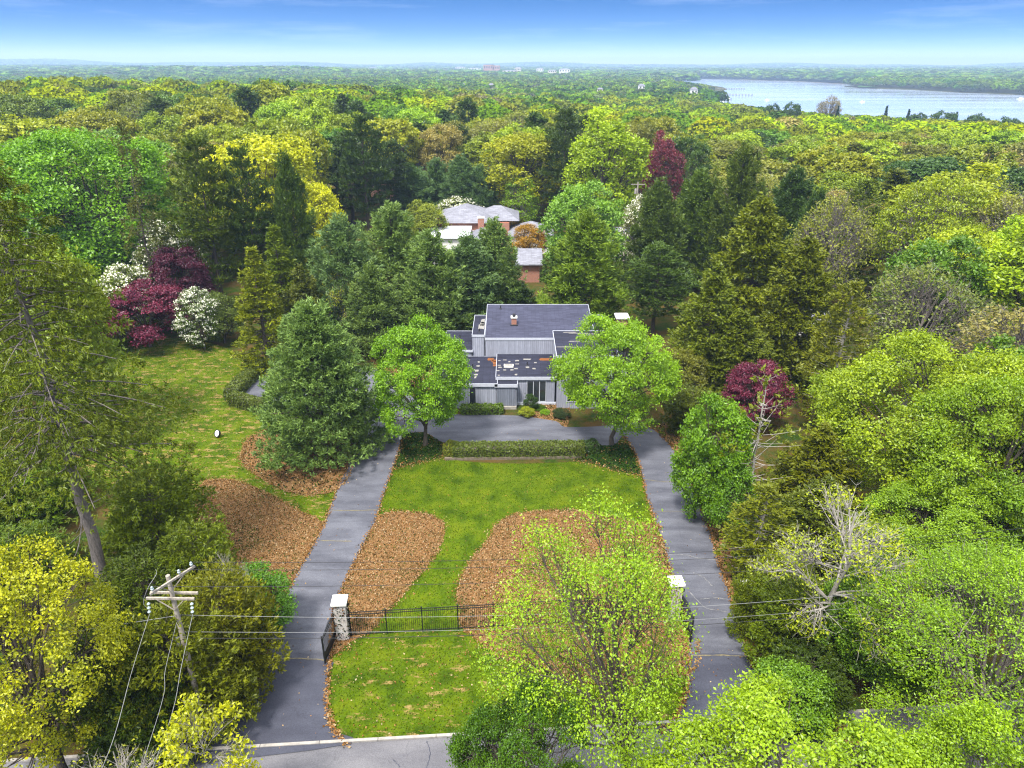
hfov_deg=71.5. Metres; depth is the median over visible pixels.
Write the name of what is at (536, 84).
woodland
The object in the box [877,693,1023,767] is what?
maple tree
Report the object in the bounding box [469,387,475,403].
window
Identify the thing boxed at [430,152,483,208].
white pine
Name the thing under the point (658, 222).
pine tree
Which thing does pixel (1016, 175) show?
maple tree
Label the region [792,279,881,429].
cedar tree
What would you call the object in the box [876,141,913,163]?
oak tree
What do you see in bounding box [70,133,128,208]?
oak tree
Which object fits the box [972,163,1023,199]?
maple tree
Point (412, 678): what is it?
lawn
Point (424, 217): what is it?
maple tree
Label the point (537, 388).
window
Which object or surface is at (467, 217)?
brick house
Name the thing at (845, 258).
bare tree
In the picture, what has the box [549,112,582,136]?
pine tree
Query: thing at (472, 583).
power line
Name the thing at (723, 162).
oak tree
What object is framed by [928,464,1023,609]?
maple tree
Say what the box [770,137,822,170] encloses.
oak tree
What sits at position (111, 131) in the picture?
maple tree
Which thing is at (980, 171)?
maple tree
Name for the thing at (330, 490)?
dry grass rim
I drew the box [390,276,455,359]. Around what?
white pine
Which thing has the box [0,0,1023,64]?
sky
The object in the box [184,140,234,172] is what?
oak tree
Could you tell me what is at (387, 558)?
stray leaves
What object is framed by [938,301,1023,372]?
oak tree
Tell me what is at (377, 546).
leaf litter
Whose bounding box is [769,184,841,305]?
pine tree
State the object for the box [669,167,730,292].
pine tree
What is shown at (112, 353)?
maple tree
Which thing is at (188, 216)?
pine tree
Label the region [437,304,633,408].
grey house
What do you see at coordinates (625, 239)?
house
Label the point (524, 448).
boxwood hedge
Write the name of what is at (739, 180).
pine tree
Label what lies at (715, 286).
hemlock
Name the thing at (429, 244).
white pine
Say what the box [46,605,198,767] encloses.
yew shrub
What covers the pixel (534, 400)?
laurel shrub
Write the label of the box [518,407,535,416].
laurel shrub
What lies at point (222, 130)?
oak tree
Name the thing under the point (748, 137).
maple tree
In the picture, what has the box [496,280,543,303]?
white pine
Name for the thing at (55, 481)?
yew shrub
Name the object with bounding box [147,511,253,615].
yew shrub
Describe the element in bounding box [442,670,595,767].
maple tree
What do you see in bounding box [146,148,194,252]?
oak tree
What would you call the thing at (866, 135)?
oak tree
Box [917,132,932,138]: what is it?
oak tree
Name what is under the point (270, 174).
oak tree
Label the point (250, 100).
pine tree
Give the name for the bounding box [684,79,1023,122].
bay water
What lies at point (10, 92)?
oak tree
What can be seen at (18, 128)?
maple tree
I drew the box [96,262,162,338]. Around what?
dogwood tree
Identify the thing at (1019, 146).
oak tree
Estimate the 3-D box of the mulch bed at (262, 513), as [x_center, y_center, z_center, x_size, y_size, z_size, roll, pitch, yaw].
[-19.974,11.969,51.342,12.124,0.001,19.260,0,24,0]
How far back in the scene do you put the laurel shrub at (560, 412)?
70.28 m
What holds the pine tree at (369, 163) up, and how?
on the ground at (578, 418)
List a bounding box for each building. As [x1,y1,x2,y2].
[483,65,492,70]
[493,65,499,70]
[559,68,569,73]
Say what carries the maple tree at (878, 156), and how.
on the ground at (578, 418)
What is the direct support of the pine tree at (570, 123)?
on the ground at (578, 418)
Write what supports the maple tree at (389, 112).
on the ground at (578, 418)
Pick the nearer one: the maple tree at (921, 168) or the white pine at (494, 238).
the white pine at (494, 238)
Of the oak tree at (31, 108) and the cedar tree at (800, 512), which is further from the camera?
the oak tree at (31, 108)
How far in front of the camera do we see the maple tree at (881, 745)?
27.04 m
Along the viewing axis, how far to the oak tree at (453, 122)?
191.91 m
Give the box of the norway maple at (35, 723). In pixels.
[0,530,140,767]
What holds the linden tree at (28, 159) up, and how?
on the ground at (578, 418)
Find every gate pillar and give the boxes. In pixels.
[330,594,351,640]
[664,575,685,619]
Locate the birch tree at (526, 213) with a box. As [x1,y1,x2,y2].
[499,176,540,223]
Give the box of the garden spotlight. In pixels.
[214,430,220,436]
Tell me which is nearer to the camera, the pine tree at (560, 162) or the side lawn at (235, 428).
the side lawn at (235, 428)
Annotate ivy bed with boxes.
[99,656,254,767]
[394,432,442,466]
[575,443,641,474]
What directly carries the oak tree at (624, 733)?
on the ground at (578, 418)
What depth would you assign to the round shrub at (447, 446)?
63.24 m
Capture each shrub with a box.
[0,440,98,536]
[0,519,87,608]
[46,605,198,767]
[78,534,217,630]
[82,451,224,578]
[83,663,205,767]
[99,582,261,767]
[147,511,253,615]
[160,556,292,719]
[197,291,243,342]
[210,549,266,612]
[228,557,298,632]
[322,271,357,324]
[442,439,457,456]
[510,213,527,225]
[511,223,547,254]
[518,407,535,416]
[523,393,539,408]
[534,404,545,410]
[539,409,550,414]
[551,407,572,418]
[582,438,599,454]
[657,347,710,401]
[657,379,727,439]
[667,437,722,521]
[696,463,759,540]
[722,567,783,644]
[736,570,858,689]
[746,654,838,741]
[749,633,861,742]
[813,547,978,699]
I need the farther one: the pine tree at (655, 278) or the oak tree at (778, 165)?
the oak tree at (778, 165)
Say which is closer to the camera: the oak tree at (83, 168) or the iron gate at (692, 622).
the iron gate at (692, 622)
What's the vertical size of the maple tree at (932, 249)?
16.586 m
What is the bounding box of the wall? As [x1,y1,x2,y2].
[444,456,581,459]
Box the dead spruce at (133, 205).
[110,116,185,332]
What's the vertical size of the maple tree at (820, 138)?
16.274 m
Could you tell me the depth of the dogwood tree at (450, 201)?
143.99 m
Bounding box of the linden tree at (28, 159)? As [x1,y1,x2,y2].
[0,126,192,289]
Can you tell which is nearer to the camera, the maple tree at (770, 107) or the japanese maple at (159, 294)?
the japanese maple at (159, 294)
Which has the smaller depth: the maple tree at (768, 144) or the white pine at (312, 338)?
the white pine at (312, 338)
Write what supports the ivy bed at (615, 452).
on the front lawn at (458, 539)
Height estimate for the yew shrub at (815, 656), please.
3.916 m
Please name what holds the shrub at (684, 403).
on the planting bed at (716, 529)
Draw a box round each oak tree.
[0,88,21,139]
[0,92,56,127]
[0,300,54,422]
[46,169,114,218]
[48,103,134,135]
[53,145,115,190]
[67,109,142,136]
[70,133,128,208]
[101,90,166,118]
[115,97,168,122]
[129,129,187,168]
[130,109,185,148]
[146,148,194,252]
[161,94,241,135]
[163,175,255,262]
[175,102,256,145]
[177,121,237,150]
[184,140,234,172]
[224,114,308,157]
[232,146,308,201]
[240,78,298,115]
[270,126,337,183]
[299,96,339,127]
[326,111,368,197]
[346,115,424,204]
[404,121,449,153]
[438,120,472,146]
[455,483,708,767]
[458,130,512,191]
[462,117,524,171]
[464,116,507,134]
[493,110,551,133]
[581,132,620,167]
[622,115,683,145]
[643,131,717,216]
[687,158,727,209]
[690,136,743,165]
[700,174,795,228]
[707,142,769,163]
[708,157,817,196]
[763,137,846,180]
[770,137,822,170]
[776,142,887,203]
[799,168,883,229]
[808,187,893,269]
[825,132,877,163]
[842,130,900,143]
[868,176,994,273]
[871,158,928,180]
[873,128,932,154]
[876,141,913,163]
[892,142,951,159]
[896,153,942,176]
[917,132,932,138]
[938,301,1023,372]
[945,141,1021,176]
[951,141,1005,199]
[958,191,1023,244]
[959,179,1023,230]
[971,147,1023,185]
[1001,137,1023,164]
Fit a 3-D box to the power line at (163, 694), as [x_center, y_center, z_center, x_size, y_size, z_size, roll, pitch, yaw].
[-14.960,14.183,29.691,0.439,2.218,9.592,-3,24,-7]
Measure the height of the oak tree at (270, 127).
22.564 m
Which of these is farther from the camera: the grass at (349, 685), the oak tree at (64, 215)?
the oak tree at (64, 215)
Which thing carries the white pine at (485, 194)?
on the ground at (578, 418)
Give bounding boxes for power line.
[22,616,172,638]
[102,614,149,766]
[141,622,176,767]
[152,549,1023,586]
[153,614,192,766]
[190,601,972,638]
[198,579,989,617]
[237,528,1023,562]
[272,592,1004,632]
[347,535,1020,569]
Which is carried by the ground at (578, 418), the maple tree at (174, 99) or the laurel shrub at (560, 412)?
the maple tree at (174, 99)
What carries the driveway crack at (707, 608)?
on the driveway
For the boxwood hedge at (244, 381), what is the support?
on the side lawn at (235, 428)
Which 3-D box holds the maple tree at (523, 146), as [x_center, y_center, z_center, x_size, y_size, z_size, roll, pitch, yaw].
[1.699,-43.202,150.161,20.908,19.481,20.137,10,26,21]
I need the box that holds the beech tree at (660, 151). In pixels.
[639,130,686,208]
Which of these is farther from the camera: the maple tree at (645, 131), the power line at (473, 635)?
the maple tree at (645, 131)
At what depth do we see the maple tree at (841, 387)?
50.77 m
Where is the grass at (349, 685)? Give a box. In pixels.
[64,338,685,737]
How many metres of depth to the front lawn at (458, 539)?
57.20 m
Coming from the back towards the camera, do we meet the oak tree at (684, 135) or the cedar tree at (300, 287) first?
the oak tree at (684, 135)
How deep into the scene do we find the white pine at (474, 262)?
87.45 m
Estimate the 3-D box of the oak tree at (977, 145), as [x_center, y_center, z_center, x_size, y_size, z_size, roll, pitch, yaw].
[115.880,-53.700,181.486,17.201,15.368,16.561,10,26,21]
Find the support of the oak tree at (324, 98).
on the ground at (578, 418)
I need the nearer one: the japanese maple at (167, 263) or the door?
the door
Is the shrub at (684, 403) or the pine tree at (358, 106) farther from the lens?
the pine tree at (358, 106)
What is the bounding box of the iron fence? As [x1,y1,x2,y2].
[348,592,667,635]
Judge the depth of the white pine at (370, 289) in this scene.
82.28 m
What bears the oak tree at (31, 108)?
on the ground at (578, 418)
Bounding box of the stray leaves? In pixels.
[71,339,687,737]
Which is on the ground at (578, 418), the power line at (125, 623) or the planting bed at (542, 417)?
the planting bed at (542, 417)
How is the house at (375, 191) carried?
on the ground at (578, 418)
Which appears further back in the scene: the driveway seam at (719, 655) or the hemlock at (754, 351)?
the hemlock at (754, 351)
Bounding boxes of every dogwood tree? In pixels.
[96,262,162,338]
[129,217,204,289]
[171,286,222,348]
[435,195,484,219]
[619,193,647,255]
[858,258,1002,405]
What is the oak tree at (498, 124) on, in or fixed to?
on the ground at (578, 418)
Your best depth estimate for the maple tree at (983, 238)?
78.41 m
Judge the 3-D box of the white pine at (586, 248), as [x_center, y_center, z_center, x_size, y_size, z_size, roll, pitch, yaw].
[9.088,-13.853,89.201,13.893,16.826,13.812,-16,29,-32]
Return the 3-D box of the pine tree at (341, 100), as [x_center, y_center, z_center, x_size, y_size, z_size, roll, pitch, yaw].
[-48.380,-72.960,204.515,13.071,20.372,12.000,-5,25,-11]
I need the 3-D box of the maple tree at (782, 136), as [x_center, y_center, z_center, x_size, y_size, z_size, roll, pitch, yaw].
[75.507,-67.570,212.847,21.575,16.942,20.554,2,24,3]
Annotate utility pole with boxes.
[143,562,208,739]
[631,182,644,200]
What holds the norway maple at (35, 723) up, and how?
on the ground at (578, 418)
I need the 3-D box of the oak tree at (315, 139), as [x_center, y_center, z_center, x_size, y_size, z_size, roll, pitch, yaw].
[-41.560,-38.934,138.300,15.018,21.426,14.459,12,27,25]
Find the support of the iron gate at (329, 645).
attached to the gate pillar at (339, 604)
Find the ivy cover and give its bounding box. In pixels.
[188,431,640,748]
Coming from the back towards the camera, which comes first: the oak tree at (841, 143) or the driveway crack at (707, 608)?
the oak tree at (841, 143)
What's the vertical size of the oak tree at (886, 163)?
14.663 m
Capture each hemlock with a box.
[664,260,749,403]
[674,191,808,365]
[685,310,780,414]
[734,232,847,403]
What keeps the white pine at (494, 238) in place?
on the ground at (578, 418)
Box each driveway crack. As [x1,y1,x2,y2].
[669,554,714,559]
[691,593,729,612]
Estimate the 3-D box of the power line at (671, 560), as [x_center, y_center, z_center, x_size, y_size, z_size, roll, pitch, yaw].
[6.566,8.256,34.399,44.102,0.821,0.021,-2,24,-4]
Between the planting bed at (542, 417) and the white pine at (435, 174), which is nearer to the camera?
the planting bed at (542, 417)
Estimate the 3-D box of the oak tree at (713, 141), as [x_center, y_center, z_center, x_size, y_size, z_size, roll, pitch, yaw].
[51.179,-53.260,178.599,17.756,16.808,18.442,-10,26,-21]
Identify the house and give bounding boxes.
[368,161,428,199]
[430,203,553,281]
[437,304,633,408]
[612,227,637,260]
[689,87,697,93]
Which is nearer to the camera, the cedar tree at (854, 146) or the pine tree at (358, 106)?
the cedar tree at (854, 146)
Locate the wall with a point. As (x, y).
(505, 458)
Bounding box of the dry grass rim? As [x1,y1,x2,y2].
[198,434,702,688]
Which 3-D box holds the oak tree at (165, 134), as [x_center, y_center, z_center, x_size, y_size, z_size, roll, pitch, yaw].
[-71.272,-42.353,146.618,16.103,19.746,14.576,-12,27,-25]
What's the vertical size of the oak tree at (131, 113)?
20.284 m
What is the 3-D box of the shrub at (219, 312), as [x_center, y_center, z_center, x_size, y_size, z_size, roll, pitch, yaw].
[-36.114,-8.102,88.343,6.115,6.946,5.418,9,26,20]
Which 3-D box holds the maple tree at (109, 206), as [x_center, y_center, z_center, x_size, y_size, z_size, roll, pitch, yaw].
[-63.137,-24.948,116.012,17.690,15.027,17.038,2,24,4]
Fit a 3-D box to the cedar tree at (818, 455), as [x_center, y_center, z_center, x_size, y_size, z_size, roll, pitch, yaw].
[22.303,7.333,52.414,8.785,9.959,9.452,18,30,34]
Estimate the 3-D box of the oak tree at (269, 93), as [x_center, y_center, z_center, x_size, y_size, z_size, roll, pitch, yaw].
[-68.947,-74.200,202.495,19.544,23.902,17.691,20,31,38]
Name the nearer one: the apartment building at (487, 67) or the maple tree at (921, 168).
the maple tree at (921, 168)
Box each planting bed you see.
[370,330,465,408]
[520,400,569,426]
[656,423,858,747]
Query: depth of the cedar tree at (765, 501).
45.83 m
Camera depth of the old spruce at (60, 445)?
39.33 m
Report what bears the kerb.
on the ground at (578, 418)
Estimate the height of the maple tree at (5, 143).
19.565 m
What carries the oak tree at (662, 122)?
on the ground at (578, 418)
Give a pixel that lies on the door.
(521, 390)
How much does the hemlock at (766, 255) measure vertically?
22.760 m
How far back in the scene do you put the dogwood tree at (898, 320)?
68.26 m
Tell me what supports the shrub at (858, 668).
on the ground at (578, 418)
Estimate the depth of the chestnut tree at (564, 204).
102.89 m
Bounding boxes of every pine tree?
[134,110,160,138]
[141,95,173,141]
[154,130,256,314]
[218,143,278,309]
[225,84,264,126]
[263,146,322,300]
[316,131,384,223]
[328,110,394,236]
[333,92,355,123]
[347,99,370,125]
[370,137,418,210]
[401,120,443,167]
[435,108,456,153]
[444,123,471,170]
[455,96,484,152]
[512,111,557,189]
[532,124,582,193]
[535,104,587,225]
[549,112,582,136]
[574,113,604,180]
[612,174,688,301]
[616,240,700,332]
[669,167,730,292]
[690,140,768,284]
[748,162,815,285]
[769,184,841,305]
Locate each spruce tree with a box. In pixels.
[227,245,289,377]
[255,223,296,347]
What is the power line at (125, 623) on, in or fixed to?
attached to the utility pole at (172, 593)
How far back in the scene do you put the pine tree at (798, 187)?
104.40 m
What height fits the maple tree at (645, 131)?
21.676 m
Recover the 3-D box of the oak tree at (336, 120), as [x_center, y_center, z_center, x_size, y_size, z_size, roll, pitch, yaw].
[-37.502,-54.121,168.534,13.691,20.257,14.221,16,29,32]
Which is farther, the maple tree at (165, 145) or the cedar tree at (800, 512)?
the maple tree at (165, 145)
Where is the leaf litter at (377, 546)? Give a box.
[194,479,688,684]
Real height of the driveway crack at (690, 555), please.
0.001 m
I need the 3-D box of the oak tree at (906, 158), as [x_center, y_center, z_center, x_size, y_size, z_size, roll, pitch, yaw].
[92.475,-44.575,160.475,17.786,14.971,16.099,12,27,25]
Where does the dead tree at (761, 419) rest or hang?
on the ground at (578, 418)
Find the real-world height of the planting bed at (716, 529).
0.001 m
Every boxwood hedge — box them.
[222,357,268,400]
[226,390,266,412]
[451,438,585,459]
[459,402,503,414]
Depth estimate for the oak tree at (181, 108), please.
174.30 m
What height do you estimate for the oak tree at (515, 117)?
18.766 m
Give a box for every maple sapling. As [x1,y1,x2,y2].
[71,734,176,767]
[151,687,262,767]
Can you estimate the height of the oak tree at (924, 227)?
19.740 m
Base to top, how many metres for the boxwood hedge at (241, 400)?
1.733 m
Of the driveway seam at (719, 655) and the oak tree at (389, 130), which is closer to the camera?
the driveway seam at (719, 655)
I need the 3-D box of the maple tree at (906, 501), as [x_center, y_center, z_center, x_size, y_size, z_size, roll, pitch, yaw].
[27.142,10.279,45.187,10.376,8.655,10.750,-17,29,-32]
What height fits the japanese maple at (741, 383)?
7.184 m
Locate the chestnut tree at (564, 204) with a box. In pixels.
[536,179,629,264]
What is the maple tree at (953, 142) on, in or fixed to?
on the ground at (578, 418)
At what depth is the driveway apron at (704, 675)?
40.56 m
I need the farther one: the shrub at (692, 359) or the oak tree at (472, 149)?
the oak tree at (472, 149)
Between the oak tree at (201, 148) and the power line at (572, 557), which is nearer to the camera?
the power line at (572, 557)
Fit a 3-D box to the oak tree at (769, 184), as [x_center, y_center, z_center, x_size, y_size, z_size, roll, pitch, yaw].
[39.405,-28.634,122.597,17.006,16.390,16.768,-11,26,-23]
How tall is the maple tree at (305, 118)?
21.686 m
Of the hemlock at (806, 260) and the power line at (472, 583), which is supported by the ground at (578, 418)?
the hemlock at (806, 260)
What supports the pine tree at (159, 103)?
on the ground at (578, 418)
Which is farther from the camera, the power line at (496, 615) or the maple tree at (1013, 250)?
the maple tree at (1013, 250)
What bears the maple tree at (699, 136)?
on the ground at (578, 418)
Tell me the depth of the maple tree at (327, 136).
151.50 m
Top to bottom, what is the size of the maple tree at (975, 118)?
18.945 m
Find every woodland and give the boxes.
[0,58,1023,80]
[0,71,1023,104]
[0,78,1023,148]
[2,75,1023,126]
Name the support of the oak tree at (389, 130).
on the ground at (578, 418)
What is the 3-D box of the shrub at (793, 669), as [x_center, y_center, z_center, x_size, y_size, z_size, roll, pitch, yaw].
[14.330,16.294,36.757,4.584,4.517,5.174,10,26,21]
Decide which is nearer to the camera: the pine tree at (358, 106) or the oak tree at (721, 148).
the oak tree at (721, 148)
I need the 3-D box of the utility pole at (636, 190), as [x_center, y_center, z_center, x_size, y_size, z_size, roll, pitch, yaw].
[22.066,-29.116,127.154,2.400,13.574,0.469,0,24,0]
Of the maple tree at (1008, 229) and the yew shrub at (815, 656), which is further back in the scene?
the maple tree at (1008, 229)
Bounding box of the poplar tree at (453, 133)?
[415,123,463,190]
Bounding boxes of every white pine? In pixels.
[248,295,395,478]
[299,212,393,348]
[338,260,411,359]
[348,200,433,326]
[383,227,476,354]
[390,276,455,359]
[391,163,438,223]
[419,156,448,204]
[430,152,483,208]
[437,229,503,330]
[459,163,498,207]
[467,215,527,315]
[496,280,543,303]
[535,205,635,324]
[538,239,596,301]
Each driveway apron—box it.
[176,659,353,763]
[654,653,816,739]
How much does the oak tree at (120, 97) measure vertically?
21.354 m
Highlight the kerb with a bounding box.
[1,700,1023,762]
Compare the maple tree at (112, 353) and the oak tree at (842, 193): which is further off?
the oak tree at (842, 193)
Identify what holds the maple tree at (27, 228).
on the ground at (578, 418)
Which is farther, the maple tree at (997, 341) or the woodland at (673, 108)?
the woodland at (673, 108)
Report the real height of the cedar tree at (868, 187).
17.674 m
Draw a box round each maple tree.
[0,112,70,142]
[0,139,72,175]
[0,230,136,442]
[1,210,66,292]
[33,97,86,118]
[64,126,129,174]
[67,185,178,260]
[137,137,176,172]
[148,92,193,106]
[188,132,325,270]
[250,100,291,125]
[273,91,331,129]
[285,103,332,183]
[291,178,349,263]
[308,126,365,188]
[368,312,476,445]
[377,103,420,151]
[392,103,441,144]
[403,199,451,245]
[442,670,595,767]
[472,131,565,211]
[485,120,554,175]
[547,311,686,445]
[561,107,653,219]
[562,145,611,206]
[615,122,669,198]
[636,665,940,767]
[661,135,713,210]
[670,391,757,521]
[678,133,711,141]
[717,130,765,146]
[745,129,793,146]
[745,480,943,664]
[754,130,778,146]
[765,103,779,113]
[780,101,801,117]
[788,133,827,152]
[796,326,1023,521]
[824,507,957,594]
[840,138,905,173]
[857,473,1023,606]
[861,233,998,363]
[876,155,974,219]
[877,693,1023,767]
[880,160,1022,273]
[896,224,1023,336]
[896,368,1023,545]
[907,112,927,120]
[914,139,966,154]
[928,109,958,121]
[928,124,984,146]
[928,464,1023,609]
[939,332,1023,461]
[960,215,1023,346]
[963,112,990,122]
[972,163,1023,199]
[978,127,1023,159]
[980,213,1023,321]
[992,166,1023,199]
[994,115,1020,124]
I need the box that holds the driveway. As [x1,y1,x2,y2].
[185,365,744,764]
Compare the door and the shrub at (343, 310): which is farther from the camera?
the shrub at (343, 310)
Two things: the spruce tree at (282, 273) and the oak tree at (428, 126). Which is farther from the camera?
the oak tree at (428, 126)
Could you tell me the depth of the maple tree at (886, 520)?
45.13 m
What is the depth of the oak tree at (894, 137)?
191.28 m
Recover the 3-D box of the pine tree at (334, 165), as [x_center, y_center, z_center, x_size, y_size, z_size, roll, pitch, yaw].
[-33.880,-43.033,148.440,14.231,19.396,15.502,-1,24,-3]
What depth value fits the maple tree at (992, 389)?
44.60 m
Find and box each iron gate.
[321,614,335,663]
[680,595,694,642]
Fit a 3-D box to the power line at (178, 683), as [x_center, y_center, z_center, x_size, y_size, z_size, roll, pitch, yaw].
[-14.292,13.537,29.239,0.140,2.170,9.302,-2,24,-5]
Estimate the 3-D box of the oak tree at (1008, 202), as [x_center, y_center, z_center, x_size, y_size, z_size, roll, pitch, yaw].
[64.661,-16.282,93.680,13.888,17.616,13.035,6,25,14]
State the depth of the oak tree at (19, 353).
67.53 m
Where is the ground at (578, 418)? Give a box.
[0,76,1023,758]
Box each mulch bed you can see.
[188,479,323,614]
[331,512,442,653]
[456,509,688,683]
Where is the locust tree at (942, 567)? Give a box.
[836,533,1023,767]
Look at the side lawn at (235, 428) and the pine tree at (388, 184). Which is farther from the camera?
the pine tree at (388, 184)
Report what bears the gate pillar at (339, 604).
on the ground at (578, 418)
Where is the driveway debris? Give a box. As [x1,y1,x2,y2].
[241,408,784,749]
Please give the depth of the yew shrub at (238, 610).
38.46 m
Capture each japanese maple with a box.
[91,278,195,346]
[143,243,220,306]
[720,359,797,425]
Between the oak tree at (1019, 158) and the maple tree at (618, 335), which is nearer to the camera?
the maple tree at (618, 335)
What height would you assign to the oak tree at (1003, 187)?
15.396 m
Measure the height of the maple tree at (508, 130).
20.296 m
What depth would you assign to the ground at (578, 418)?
70.32 m
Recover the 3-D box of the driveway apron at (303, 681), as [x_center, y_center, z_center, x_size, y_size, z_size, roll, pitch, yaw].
[-13.043,17.643,38.663,10.029,0.001,7.091,0,24,0]
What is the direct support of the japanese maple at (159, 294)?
on the side lawn at (235, 428)
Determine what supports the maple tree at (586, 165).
on the ground at (578, 418)
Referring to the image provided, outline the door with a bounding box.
[517,384,525,401]
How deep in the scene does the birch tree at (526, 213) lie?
144.27 m
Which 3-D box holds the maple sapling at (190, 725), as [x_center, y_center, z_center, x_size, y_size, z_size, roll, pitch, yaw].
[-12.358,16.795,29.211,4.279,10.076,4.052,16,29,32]
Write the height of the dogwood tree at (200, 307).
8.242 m
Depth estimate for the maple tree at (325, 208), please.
107.72 m
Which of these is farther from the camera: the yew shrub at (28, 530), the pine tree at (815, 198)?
the pine tree at (815, 198)
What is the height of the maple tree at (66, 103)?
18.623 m
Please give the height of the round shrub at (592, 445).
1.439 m
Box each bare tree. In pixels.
[786,190,880,298]
[813,94,841,116]
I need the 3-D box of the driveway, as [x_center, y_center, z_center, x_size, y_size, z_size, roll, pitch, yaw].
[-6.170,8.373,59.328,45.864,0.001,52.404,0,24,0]
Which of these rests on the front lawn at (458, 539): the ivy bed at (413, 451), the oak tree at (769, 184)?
the ivy bed at (413, 451)
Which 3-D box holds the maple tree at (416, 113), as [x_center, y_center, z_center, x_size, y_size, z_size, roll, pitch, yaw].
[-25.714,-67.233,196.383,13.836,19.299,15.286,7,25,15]
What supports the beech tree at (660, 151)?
on the ground at (578, 418)
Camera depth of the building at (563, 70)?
1862.01 m
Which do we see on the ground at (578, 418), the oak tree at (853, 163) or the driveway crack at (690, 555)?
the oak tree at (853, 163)
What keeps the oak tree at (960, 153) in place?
on the ground at (578, 418)
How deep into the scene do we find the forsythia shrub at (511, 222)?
144.56 m
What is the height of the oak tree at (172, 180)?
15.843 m
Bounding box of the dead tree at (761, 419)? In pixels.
[714,363,816,525]
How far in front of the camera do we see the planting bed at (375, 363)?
83.35 m
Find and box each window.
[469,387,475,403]
[527,380,545,401]
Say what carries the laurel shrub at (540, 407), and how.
on the planting bed at (542, 417)
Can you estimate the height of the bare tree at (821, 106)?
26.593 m
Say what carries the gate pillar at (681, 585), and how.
on the ground at (578, 418)
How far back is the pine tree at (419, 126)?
167.72 m
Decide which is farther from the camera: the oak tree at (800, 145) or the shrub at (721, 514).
the oak tree at (800, 145)
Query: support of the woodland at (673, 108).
on the ground at (578, 418)
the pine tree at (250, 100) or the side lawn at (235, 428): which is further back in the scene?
the pine tree at (250, 100)
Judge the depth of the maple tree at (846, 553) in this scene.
36.55 m
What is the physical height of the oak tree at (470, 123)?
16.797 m
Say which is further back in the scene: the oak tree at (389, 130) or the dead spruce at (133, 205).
the oak tree at (389, 130)
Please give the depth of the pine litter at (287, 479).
61.44 m
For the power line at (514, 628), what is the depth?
35.52 m
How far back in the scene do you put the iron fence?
43.61 m
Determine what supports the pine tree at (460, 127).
on the ground at (578, 418)
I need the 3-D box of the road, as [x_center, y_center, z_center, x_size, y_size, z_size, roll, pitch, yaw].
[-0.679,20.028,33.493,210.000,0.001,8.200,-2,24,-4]
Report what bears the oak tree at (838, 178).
on the ground at (578, 418)
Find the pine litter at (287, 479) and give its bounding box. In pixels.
[241,329,857,744]
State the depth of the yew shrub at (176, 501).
47.73 m
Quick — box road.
[3,704,1023,767]
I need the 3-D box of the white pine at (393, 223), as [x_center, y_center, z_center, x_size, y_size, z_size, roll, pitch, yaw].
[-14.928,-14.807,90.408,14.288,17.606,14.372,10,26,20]
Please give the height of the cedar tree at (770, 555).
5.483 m
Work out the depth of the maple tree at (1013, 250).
72.77 m
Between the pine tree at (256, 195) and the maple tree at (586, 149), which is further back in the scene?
the maple tree at (586, 149)
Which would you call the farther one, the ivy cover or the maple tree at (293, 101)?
the maple tree at (293, 101)
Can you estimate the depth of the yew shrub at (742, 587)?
42.42 m
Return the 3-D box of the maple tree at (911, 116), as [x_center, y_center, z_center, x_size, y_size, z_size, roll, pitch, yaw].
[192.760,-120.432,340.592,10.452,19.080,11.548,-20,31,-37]
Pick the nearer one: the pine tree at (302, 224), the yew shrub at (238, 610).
the yew shrub at (238, 610)
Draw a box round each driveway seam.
[280,658,328,660]
[692,654,745,656]
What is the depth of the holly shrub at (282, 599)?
42.49 m
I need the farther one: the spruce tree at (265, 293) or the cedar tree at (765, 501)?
the spruce tree at (265, 293)
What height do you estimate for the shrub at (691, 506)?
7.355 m
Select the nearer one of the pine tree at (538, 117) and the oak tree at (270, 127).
the oak tree at (270, 127)
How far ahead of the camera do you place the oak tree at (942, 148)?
165.44 m
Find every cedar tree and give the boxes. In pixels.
[271,262,335,360]
[713,480,800,578]
[736,545,823,646]
[752,150,768,190]
[753,419,864,531]
[756,473,871,602]
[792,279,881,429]
[829,179,892,292]
[842,141,870,177]
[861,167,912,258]
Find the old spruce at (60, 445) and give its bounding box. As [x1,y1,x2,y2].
[0,159,201,597]
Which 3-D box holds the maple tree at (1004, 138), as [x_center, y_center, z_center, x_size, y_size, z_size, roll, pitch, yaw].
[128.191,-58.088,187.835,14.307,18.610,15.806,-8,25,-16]
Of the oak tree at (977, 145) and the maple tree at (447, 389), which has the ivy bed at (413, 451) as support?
the maple tree at (447, 389)
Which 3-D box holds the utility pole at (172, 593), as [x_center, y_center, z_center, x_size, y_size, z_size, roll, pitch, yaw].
[-15.880,13.748,34.819,2.412,10.995,1.582,-8,25,-18]
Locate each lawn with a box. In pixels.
[42,337,336,522]
[327,628,686,738]
[330,438,654,728]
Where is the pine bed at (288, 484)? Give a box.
[240,429,356,494]
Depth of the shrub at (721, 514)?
50.48 m

